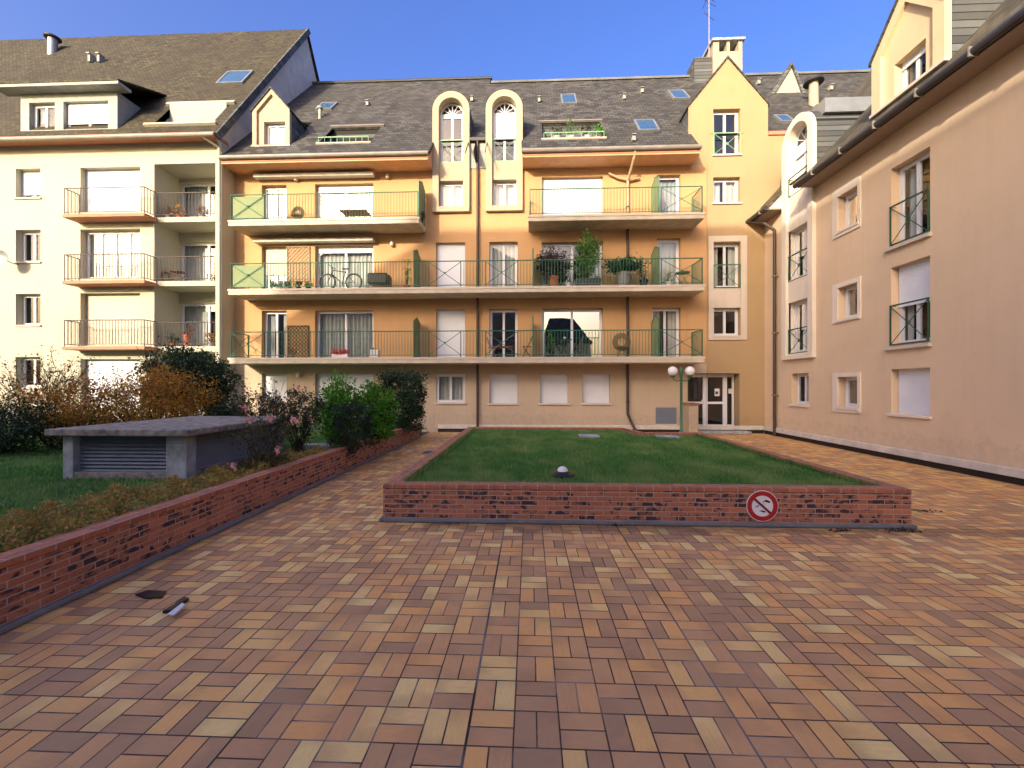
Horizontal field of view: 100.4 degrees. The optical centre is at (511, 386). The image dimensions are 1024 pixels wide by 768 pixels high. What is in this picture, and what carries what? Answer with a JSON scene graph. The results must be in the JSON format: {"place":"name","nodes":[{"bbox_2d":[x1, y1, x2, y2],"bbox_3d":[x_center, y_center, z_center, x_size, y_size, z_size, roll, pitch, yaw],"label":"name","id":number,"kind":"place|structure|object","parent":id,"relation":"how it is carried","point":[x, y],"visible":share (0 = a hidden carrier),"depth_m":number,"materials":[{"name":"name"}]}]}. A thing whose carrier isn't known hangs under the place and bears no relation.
{"place":"outdoors","nodes":[
{"label":"outdoors","id":0,"kind":"place"},
{"bbox_2d":[0,28,319,421],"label":"apartment building","id":1,"kind":"structure","parent":0,"point":[110,146],"depth_m":17.27,"materials":[{"name":"white paint"}]},
{"bbox_2d":[0,250,17,265],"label":"satellite dish","id":2,"kind":"object","parent":1,"relation":"attached to","point":[3,257],"visible":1,"depth_m":16.76,"materials":[{"name":"metal"}]},
{"bbox_2d":[13,171,41,199],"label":"window","id":3,"kind":"structure","parent":1,"relation":"in","point":[31,179],"depth_m":17.45,"materials":[{"name":"white plastic"}]},
{"bbox_2d":[13,232,41,263],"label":"window","id":4,"kind":"structure","parent":1,"relation":"in","point":[31,240],"depth_m":17.52,"materials":[{"name":"white plastic"}]},
{"bbox_2d":[13,295,41,326],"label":"window","id":5,"kind":"structure","parent":1,"relation":"in","point":[31,303],"depth_m":17.52,"materials":[{"name":"white plastic"}]},
{"bbox_2d":[21,357,40,388],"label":"window","id":6,"kind":"structure","parent":1,"relation":"in","point":[32,359],"depth_m":17.52,"materials":[{"name":"white plastic"}]},
{"bbox_2d":[34,105,54,127],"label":"window","id":7,"kind":"structure","parent":1,"relation":"in","point":[41,113],"depth_m":17.31,"materials":[{"name":"white plastic"}]},
{"bbox_2d":[68,103,107,126],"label":"window","id":8,"kind":"structure","parent":1,"relation":"in","point":[86,113],"depth_m":17.17,"materials":[{"name":"white plastic"}]},
{"bbox_2d":[86,169,139,211],"bbox_3d":[-16.081,-7.882,17.342,2.492,1.775,0.105,0,0,2],"label":"window","id":9,"kind":"structure","parent":1,"relation":"in","point":[94,178],"depth_m":17.31,"materials":[{"name":"white plastic"}]},
{"bbox_2d":[86,294,139,345],"bbox_3d":[-16.081,-2.672,17.342,2.492,2.117,0.105,0,0,2],"label":"window","id":10,"kind":"structure","parent":1,"relation":"in","point":[98,306],"depth_m":17.31,"materials":[{"name":"white plastic"}]},
{"bbox_2d":[86,359,139,408],"bbox_3d":[-16.081,-0.080,17.342,2.492,2.003,0.105,0,0,2],"label":"window","id":11,"kind":"structure","parent":1,"relation":"in","point":[106,367],"depth_m":17.31,"materials":[{"name":"white plastic"}]},
{"bbox_2d":[87,231,139,277],"bbox_3d":[-16.078,-5.311,17.427,2.492,1.965,0.209,0,0,2],"label":"window","id":12,"kind":"structure","parent":1,"relation":"in","point":[102,242],"depth_m":17.48,"materials":[{"name":"white glass"}]},
{"bbox_2d":[180,325,194,345],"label":"potted plant","id":13,"kind":"object","parent":1,"relation":"on","point":[188,336],"visible":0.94,"depth_m":17.22,"materials":[{"name":"orange plant"}]},
{"bbox_2d":[182,184,214,216],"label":"window","id":14,"kind":"structure","parent":1,"relation":"in","point":[190,197],"depth_m":18.46,"materials":[{"name":"white glass"}]},
{"bbox_2d":[182,243,214,280],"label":"window","id":15,"kind":"structure","parent":1,"relation":"in","point":[188,249],"depth_m":18.47,"materials":[{"name":"white glass"}]},
{"bbox_2d":[182,304,214,345],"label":"window","id":16,"kind":"structure","parent":1,"relation":"in","point":[190,312],"depth_m":18.47,"materials":[{"name":"grey glass"}]},
{"bbox_2d":[205,332,213,345],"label":"potted plant","id":17,"kind":"object","parent":1,"relation":"on","point":[210,340],"visible":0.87,"depth_m":17.17,"materials":[{"name":"green plant"}]},
{"bbox_2d":[163,597,188,615],"bbox_3d":[-2.781,1.828,3.536,0.138,0.036,0.345,0,0,-12],"label":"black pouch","id":18,"kind":"object","parent":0,"point":[176,607],"visible":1,"depth_m":3.50,"materials":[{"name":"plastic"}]},
{"bbox_2d":[0,422,421,537],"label":"garden ground","id":19,"kind":"structure","parent":0,"point":[315,430],"depth_m":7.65,"materials":[{"name":"green plant"}]},
{"bbox_2d":[0,386,68,455],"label":"evergreen shrub","id":20,"kind":"object","parent":19,"relation":"on","point":[9,442],"visible":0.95,"depth_m":8.99,"materials":[{"name":"green plant"}]},
{"bbox_2d":[0,338,102,448],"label":"bare tree","id":21,"kind":"object","parent":19,"relation":"on","point":[38,373],"visible":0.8,"depth_m":9.69,"materials":[{"name":"brown plant"}]},
{"bbox_2d":[0,357,138,451],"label":"autumn shrub","id":22,"kind":"object","parent":19,"relation":"on","point":[74,413],"visible":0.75,"depth_m":9.54,"materials":[{"name":"brown plant"}]},
{"bbox_2d":[22,401,164,442],"bbox_3d":[-10.268,1.117,10.883,3.811,1.655,1.464,0,0,2],"label":"evergreen shrub","id":23,"kind":"object","parent":19,"relation":"on","point":[119,416],"visible":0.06,"depth_m":10.74,"materials":[{"name":"green plant"}]},
{"bbox_2d":[91,366,189,421],"bbox_3d":[-8.809,0.443,10.265,2.071,2.093,1.270,0,0,2],"label":"bare tree","id":24,"kind":"object","parent":19,"relation":"on","point":[131,380],"visible":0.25,"depth_m":10.18,"materials":[{"name":"brown plant"}]},
{"bbox_2d":[85,357,229,424],"bbox_3d":[-8.170,0.394,9.942,2.906,2.191,2.059,0,0,2],"label":"autumn shrub","id":25,"kind":"object","parent":19,"relation":"on","point":[144,406],"visible":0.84,"depth_m":9.72,"materials":[{"name":"orange plant"}]},
{"bbox_2d":[0,444,325,552],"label":"ground cover","id":26,"kind":"object","parent":19,"relation":"on","point":[15,524],"visible":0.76,"depth_m":4.73,"materials":[{"name":"green plant"}]},
{"bbox_2d":[44,416,286,479],"bbox_3d":[-5.931,1.062,7.899,2.270,0.815,2.910,0,0,2],"label":"ventilation hut","id":27,"kind":"object","parent":19,"relation":"on","point":[183,447],"visible":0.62,"depth_m":6.70,"materials":[{"name":"concrete"},{"name":"grey metal"},{"name":"weathered concrete"}]},
{"bbox_2d":[123,332,249,416],"bbox_3d":[-9.200,-0.009,12.186,3.063,3.008,2.559,0,0,2],"label":"evergreen shrub","id":28,"kind":"object","parent":19,"relation":"on","point":[187,361],"visible":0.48,"depth_m":11.78,"materials":[{"name":"green plant"}]},
{"bbox_2d":[197,391,252,415],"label":"evergreen shrub","id":29,"kind":"object","parent":19,"relation":"on","point":[220,410],"visible":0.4,"depth_m":10.22,"materials":[{"name":"green plant"}]},
{"bbox_2d":[226,386,282,415],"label":"rose bush","id":30,"kind":"object","parent":19,"relation":"on","point":[268,406],"visible":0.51,"depth_m":9.72,"materials":[{"name":"green plant"}]},
{"bbox_2d":[214,403,299,470],"bbox_3d":[-4.213,0.883,7.046,1.163,1.208,1.186,0,0,-33],"label":"rose bush","id":31,"kind":"object","parent":19,"relation":"on","point":[271,457],"visible":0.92,"depth_m":7.00,"materials":[{"name":"green plant"}]},
{"bbox_2d":[233,377,308,452],"bbox_3d":[-4.924,0.628,8.824,1.585,1.714,0.819,0,0,14],"label":"shrub","id":32,"kind":"object","parent":19,"relation":"on","point":[271,401],"visible":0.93,"depth_m":8.72,"materials":[{"name":"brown plant"}]},
{"bbox_2d":[266,384,329,451],"bbox_3d":[-4.563,0.710,9.068,1.189,1.552,1.208,0,0,43],"label":"rose bush","id":33,"kind":"object","parent":19,"relation":"on","point":[303,412],"visible":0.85,"depth_m":8.99,"materials":[{"name":"green plant"}]},
{"bbox_2d":[299,443,335,449],"bbox_3d":[-4.464,1.400,9.819,0.716,0.140,0.350,0,0,2],"label":"edging stone","id":34,"kind":"object","parent":19,"relation":"on","point":[311,445],"visible":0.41,"depth_m":9.65,"materials":[{"name":"grey stone"}]},
{"bbox_2d":[311,368,368,444],"bbox_3d":[-4.232,0.538,10.521,1.429,1.965,1.253,0,0,2],"label":"bamboo shrub","id":35,"kind":"object","parent":19,"relation":"on","point":[339,394],"visible":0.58,"depth_m":10.30,"materials":[{"name":"green plant"}]},
{"bbox_2d":[324,400,377,454],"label":"clipped shrub","id":36,"kind":"object","parent":19,"relation":"on","point":[350,442],"visible":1,"depth_m":9.24,"materials":[{"name":"green plant"}]},
{"bbox_2d":[350,379,401,443],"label":"bamboo shrub","id":37,"kind":"object","parent":19,"relation":"on","point":[383,421],"visible":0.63,"depth_m":10.90,"materials":[{"name":"green plant"}]},
{"bbox_2d":[377,367,429,433],"bbox_3d":[-3.551,0.414,13.753,1.866,2.172,1.753,0,0,2],"label":"tall shrub","id":38,"kind":"object","parent":19,"relation":"on","point":[412,409],"visible":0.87,"depth_m":13.44,"materials":[{"name":"green plant"}]},
{"bbox_2d":[367,273,391,287],"bbox_3d":[-5.155,-4.030,16.629,0.760,0.620,0.640,0,0,2],"label":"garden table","id":39,"kind":"object","parent":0,"point":[388,279],"visible":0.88,"depth_m":16.33,"materials":[{"name":"plastic"}]},
{"bbox_2d":[0,0,894,80],"label":"sky","id":40,"kind":"structure","parent":0,"point":[350,39],"materials":[{"name":"blue"}]},
{"bbox_2d":[0,432,1023,767],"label":"terrace","id":41,"kind":"structure","parent":0,"point":[334,622],"depth_m":3.04,"materials":[{"name":"ceramic"}]},
{"bbox_2d":[135,590,165,598],"bbox_3d":[-3.183,1.840,3.768,0.280,0.012,0.136,0,0,2],"label":"plastic scrap","id":42,"kind":"object","parent":41,"relation":"on","point":[150,594],"visible":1,"depth_m":3.75,"materials":[{"name":"black plastic"}]},
{"bbox_2d":[0,423,420,634],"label":"garden wall","id":43,"kind":"structure","parent":41,"relation":"on","point":[40,578],"depth_m":4.38,"materials":[{"name":"brick"}]},
{"bbox_2d":[379,427,916,528],"bbox_3d":[1.884,1.595,9.783,7.050,0.510,8.306,0,0,2],"label":"lawn planter","id":44,"kind":"object","parent":41,"relation":"on","point":[884,506],"visible":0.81,"depth_m":5.70,"materials":[{"name":"brick"}]},
{"bbox_2d":[408,429,872,485],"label":"lawn","id":45,"kind":"structure","parent":44,"relation":"in","point":[601,452],"depth_m":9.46,"materials":[{"name":"green plant"}]},
{"bbox_2d":[403,428,476,480],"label":"grass","id":46,"kind":"structure","parent":45,"relation":"on","point":[427,465],"depth_m":8.44,"materials":[{"name":"green plant"}]},
{"bbox_2d":[551,466,574,478],"bbox_3d":[0.804,1.355,6.708,0.360,0.190,0.340,0,0,2],"label":"garden spotlight","id":47,"kind":"object","parent":45,"relation":"on","point":[561,472],"visible":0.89,"depth_m":6.62,"materials":[{"name":"white plastic"}]},
{"bbox_2d":[400,477,882,486],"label":"grass","id":48,"kind":"structure","parent":45,"relation":"on","point":[645,480],"depth_m":5.91,"materials":[{"name":"green plant"}]},
{"bbox_2d":[746,490,777,521],"bbox_3d":[3.286,1.573,5.599,0.410,0.410,0.014,0,0,2],"label":"prohibition sign","id":49,"kind":"object","parent":44,"relation":"attached to","point":[761,505],"visible":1,"depth_m":5.60,"materials":[{"name":"red plastic"}]},
{"bbox_2d":[692,431,890,487],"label":"brick wall","id":50,"kind":"structure","parent":44,"relation":"attached to","point":[781,460],"depth_m":7.82,"materials":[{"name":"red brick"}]},
{"bbox_2d":[668,366,694,431],"bbox_3d":[5.780,0.588,14.572,0.910,2.525,0.330,0,0,2],"label":"lamp post","id":51,"kind":"object","parent":41,"relation":"on","point":[673,371],"visible":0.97,"depth_m":14.53,"materials":[{"name":"green metal"}]},
{"bbox_2d":[683,402,699,431],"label":"entrance pier","id":52,"kind":"structure","parent":41,"relation":"on","point":[690,416],"depth_m":15.94,"materials":[{"name":"concrete"}]},
{"label":"ground","id":53,"kind":"structure","parent":0,"visible":0},
{"bbox_2d":[218,0,870,433],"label":"apartment building","id":54,"kind":"structure","parent":53,"relation":"on","point":[498,184],"depth_m":17.13,"materials":[{"name":"paint"}]},
{"bbox_2d":[264,374,286,402],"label":"window","id":55,"kind":"structure","parent":54,"relation":"in","point":[275,377],"depth_m":17.69,"materials":[{"name":"white plastic"}]},
{"bbox_2d":[265,187,286,218],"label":"window","id":56,"kind":"structure","parent":54,"relation":"in","point":[280,201],"depth_m":17.88,"materials":[{"name":"white plastic"}]},
{"bbox_2d":[265,247,286,288],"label":"window","id":57,"kind":"structure","parent":54,"relation":"in","point":[272,254],"depth_m":17.69,"materials":[{"name":"white plastic"}]},
{"bbox_2d":[265,311,286,357],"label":"window","id":58,"kind":"structure","parent":54,"relation":"in","point":[274,321],"depth_m":17.89,"materials":[{"name":"glass"}]},
{"bbox_2d":[267,124,284,143],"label":"window","id":59,"kind":"structure","parent":54,"relation":"in","point":[275,133],"depth_m":17.85,"materials":[{"name":"white plastic"}]},
{"bbox_2d":[287,325,308,357],"bbox_3d":[-8.741,-1.806,17.448,0.908,1.355,0.039,0,0,2],"label":"trellis","id":60,"kind":"object","parent":54,"relation":"attached to","point":[300,339],"visible":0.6,"depth_m":17.43,"materials":[{"name":"brown wood"}]},
{"bbox_2d":[287,246,309,281],"bbox_3d":[-8.741,-4.996,17.448,0.968,1.442,0.039,0,0,2],"label":"trellis","id":61,"kind":"object","parent":54,"relation":"attached to","point":[308,247],"visible":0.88,"depth_m":17.44,"materials":[{"name":"beige wood"}]},
{"bbox_2d":[330,348,350,356],"bbox_3d":[-6.622,-1.310,16.478,0.701,0.481,0.624,0,0,-12],"label":"flower trough","id":62,"kind":"object","parent":54,"relation":"on","point":[343,352],"visible":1,"depth_m":16.34,"materials":[{"name":"red plant"}]},
{"bbox_2d":[320,265,361,287],"bbox_3d":[-6.685,-4.187,16.643,1.730,0.954,0.563,0,0,2],"label":"bicycle","id":63,"kind":"object","parent":54,"relation":"on","point":[345,283],"visible":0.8,"depth_m":16.62,"materials":[{"name":"black metal"}]},
{"bbox_2d":[317,185,372,218],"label":"window","id":64,"kind":"structure","parent":54,"relation":"in","point":[367,198],"depth_m":17.72,"materials":[{"name":"white plastic"}]},
{"bbox_2d":[317,246,372,287],"bbox_3d":[-6.836,-4.735,17.677,2.420,2.030,0.244,0,0,2],"label":"window","id":65,"kind":"structure","parent":54,"relation":"in","point":[345,253],"depth_m":17.74,"materials":[{"name":"white plastic"}]},
{"bbox_2d":[317,311,372,356],"bbox_3d":[-6.835,-2.085,17.692,2.420,2.030,0.209,0,0,2],"label":"window","id":66,"kind":"structure","parent":54,"relation":"in","point":[326,320],"depth_m":17.74,"materials":[{"name":"glass"}]},
{"bbox_2d":[317,374,372,419],"bbox_3d":[-6.839,0.450,17.607,2.420,1.920,0.105,0,0,2],"label":"window","id":67,"kind":"structure","parent":54,"relation":"in","point":[361,378],"depth_m":17.57,"materials":[{"name":"white plastic"}]},
{"bbox_2d":[339,209,370,217],"bbox_3d":[-6.131,-6.590,16.720,1.075,0.421,0.600,0,0,2],"label":"garden table","id":68,"kind":"object","parent":54,"relation":"on","point":[365,212],"visible":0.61,"depth_m":16.64,"materials":[{"name":"brown wood"}]},
{"bbox_2d":[434,374,465,403],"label":"window","id":69,"kind":"structure","parent":54,"relation":"in","point":[449,387],"depth_m":17.44,"materials":[{"name":"white plastic"}]},
{"bbox_2d":[437,244,464,286],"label":"window","id":70,"kind":"structure","parent":54,"relation":"in","point":[445,252],"depth_m":17.39,"materials":[{"name":"white plastic"}]},
{"bbox_2d":[437,310,464,356],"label":"window","id":71,"kind":"structure","parent":54,"relation":"in","point":[447,320],"depth_m":17.39,"materials":[{"name":"white plastic"}]},
{"bbox_2d":[440,116,462,161],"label":"window","id":72,"kind":"structure","parent":54,"relation":"in","point":[451,127],"depth_m":18.05,"materials":[{"name":"white plastic"}]},
{"bbox_2d":[440,183,462,205],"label":"window","id":73,"kind":"structure","parent":54,"relation":"in","point":[451,194],"depth_m":17.55,"materials":[{"name":"white plastic"}]},
{"bbox_2d":[488,374,518,404],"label":"window","id":74,"kind":"structure","parent":54,"relation":"in","point":[503,387],"depth_m":17.29,"materials":[{"name":"white plastic"}]},
{"bbox_2d":[490,243,517,285],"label":"window","id":75,"kind":"structure","parent":54,"relation":"in","point":[498,251],"depth_m":17.48,"materials":[{"name":"white glass"}]},
{"bbox_2d":[490,310,517,356],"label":"window","id":76,"kind":"structure","parent":54,"relation":"in","point":[499,319],"depth_m":18.62,"materials":[{"name":"glass"}]},
{"bbox_2d":[493,114,515,160],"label":"window","id":77,"kind":"structure","parent":54,"relation":"in","point":[504,125],"depth_m":17.31,"materials":[{"name":"white plastic"}]},
{"bbox_2d":[493,182,515,204],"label":"window","id":78,"kind":"structure","parent":54,"relation":"in","point":[504,193],"depth_m":17.46,"materials":[{"name":"white plastic"}]},
{"bbox_2d":[534,245,572,285],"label":"potted shrub","id":79,"kind":"object","parent":54,"relation":"on","point":[560,270],"visible":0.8,"depth_m":16.29,"materials":[{"name":"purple plant"}]},
{"bbox_2d":[538,374,569,404],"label":"window","id":80,"kind":"structure","parent":54,"relation":"in","point":[553,387],"depth_m":17.21,"materials":[{"name":"white plastic"}]},
{"bbox_2d":[564,118,577,136],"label":"potted plant","id":81,"kind":"object","parent":54,"relation":"on","point":[571,134],"visible":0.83,"depth_m":16.96,"materials":[{"name":"green plant"}]},
{"bbox_2d":[542,178,601,214],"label":"window","id":82,"kind":"structure","parent":54,"relation":"in","point":[562,196],"depth_m":17.18,"materials":[{"name":"white plastic"}]},
{"bbox_2d":[542,243,601,285],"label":"window","id":83,"kind":"structure","parent":54,"relation":"in","point":[570,249],"depth_m":17.45,"materials":[{"name":"white glass"}]},
{"bbox_2d":[542,309,601,356],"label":"window","id":84,"kind":"structure","parent":54,"relation":"in","point":[552,319],"depth_m":18.48,"materials":[{"name":"glass"}]},
{"bbox_2d":[572,228,603,285],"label":"potted bamboo","id":85,"kind":"object","parent":54,"relation":"on","point":[587,249],"visible":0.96,"depth_m":16.14,"materials":[{"name":"green plant"}]},
{"bbox_2d":[581,374,611,404],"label":"window","id":86,"kind":"structure","parent":54,"relation":"in","point":[595,387],"depth_m":17.14,"materials":[{"name":"white plastic"}]},
{"bbox_2d":[612,333,630,356],"bbox_3d":[4.161,-1.554,16.260,0.627,0.975,0.559,0,0,36],"label":"wicker chair","id":87,"kind":"object","parent":54,"relation":"on","point":[614,342],"visible":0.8,"depth_m":16.34,"materials":[{"name":"beige wicker"}]},
{"bbox_2d":[602,252,644,284],"bbox_3d":[4.269,-4.382,16.198,1.709,1.324,0.935,0,0,2],"label":"potted palm","id":88,"kind":"object","parent":54,"relation":"on","point":[614,267],"visible":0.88,"depth_m":16.03,"materials":[{"name":"green plant"}]},
{"bbox_2d":[637,255,651,284],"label":"potted shrub","id":89,"kind":"object","parent":54,"relation":"on","point":[643,273],"visible":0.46,"depth_m":16.14,"materials":[{"name":"green plant"}]},
{"bbox_2d":[652,309,678,356],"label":"window","id":90,"kind":"structure","parent":54,"relation":"in","point":[669,318],"depth_m":17.20,"materials":[{"name":"glass"}]},
{"bbox_2d":[657,240,678,284],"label":"window","id":91,"kind":"structure","parent":54,"relation":"in","point":[668,248],"depth_m":17.20,"materials":[{"name":"white glass"}]},
{"bbox_2d":[660,177,678,212],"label":"window","id":92,"kind":"structure","parent":54,"relation":"in","point":[668,199],"depth_m":17.20,"materials":[{"name":"white plastic"}]},
{"bbox_2d":[691,374,704,425],"bbox_3d":[7.383,0.608,17.273,0.834,2.184,0.070,0,0,2],"label":"entrance door","id":93,"kind":"structure","parent":54,"relation":"in","point":[695,375],"depth_m":17.22,"materials":[{"name":"white plastic"}]},
{"bbox_2d":[701,374,731,425],"bbox_3d":[8.253,0.608,17.211,1.226,2.184,0.120,0,0,2],"label":"entrance door","id":94,"kind":"structure","parent":54,"relation":"in","point":[706,375],"depth_m":17.22,"materials":[{"name":"white plastic"}]},
{"bbox_2d":[714,244,737,286],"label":"window","id":95,"kind":"structure","parent":54,"relation":"in","point":[723,253],"depth_m":17.11,"materials":[{"name":"white plastic"}]},
{"bbox_2d":[712,309,741,336],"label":"window","id":96,"kind":"structure","parent":54,"relation":"in","point":[725,320],"depth_m":17.38,"materials":[{"name":"white plastic"}]},
{"bbox_2d":[712,179,741,204],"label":"window","id":97,"kind":"structure","parent":54,"relation":"in","point":[724,191],"depth_m":17.08,"materials":[{"name":"white plastic"}]},
{"bbox_2d":[712,112,741,155],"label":"window","id":98,"kind":"structure","parent":54,"relation":"in","point":[722,121],"depth_m":17.37,"materials":[{"name":"white plastic"}]},
{"bbox_2d":[745,0,1023,485],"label":"apartment building","id":99,"kind":"structure","parent":53,"relation":"on","point":[889,214],"depth_m":10.36,"materials":[{"name":"beige paint"}]},
{"bbox_2d":[789,373,809,406],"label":"window","id":100,"kind":"structure","parent":99,"relation":"in","point":[803,379],"depth_m":14.86,"materials":[{"name":"white plastic"}]},
{"bbox_2d":[794,140,806,191],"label":"window","id":101,"kind":"structure","parent":99,"relation":"in","point":[800,154],"depth_m":14.80,"materials":[{"name":"white plastic"}]},
{"bbox_2d":[795,226,806,277],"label":"window","id":102,"kind":"structure","parent":99,"relation":"in","point":[800,235],"depth_m":14.77,"materials":[{"name":"white glass"}]},
{"bbox_2d":[795,300,806,352],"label":"window","id":103,"kind":"structure","parent":99,"relation":"in","point":[800,307],"depth_m":14.77,"materials":[{"name":"white plastic"}]},
{"bbox_2d":[835,191,857,234],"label":"window","id":104,"kind":"structure","parent":99,"relation":"in","point":[851,200],"depth_m":12.46,"materials":[{"name":"white plastic"}]},
{"bbox_2d":[835,285,857,322],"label":"window","id":105,"kind":"structure","parent":99,"relation":"in","point":[851,292],"depth_m":12.66,"materials":[{"name":"white plastic"}]},
{"bbox_2d":[835,377,857,410],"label":"window","id":106,"kind":"structure","parent":99,"relation":"in","point":[851,382],"depth_m":12.66,"materials":[{"name":"white plastic"}]},
{"bbox_2d":[887,368,931,418],"bbox_3d":[9.723,0.164,10.317,0.330,1.186,1.161,0,0,2],"label":"window","id":107,"kind":"structure","parent":99,"relation":"in","point":[914,384],"depth_m":10.37,"materials":[{"name":"white plastic"}]},
{"bbox_2d":[902,44,925,88],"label":"window","id":108,"kind":"structure","parent":99,"relation":"in","point":[913,67],"depth_m":10.56,"materials":[{"name":"white plastic"}]},
{"bbox_2d":[899,258,929,343],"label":"window","id":109,"kind":"structure","parent":99,"relation":"in","point":[914,279],"depth_m":10.55,"materials":[{"name":"white plastic"}]},
{"bbox_2d":[900,152,929,241],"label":"window","id":110,"kind":"structure","parent":99,"relation":"in","point":[915,176],"depth_m":10.74,"materials":[{"name":"white glass"}]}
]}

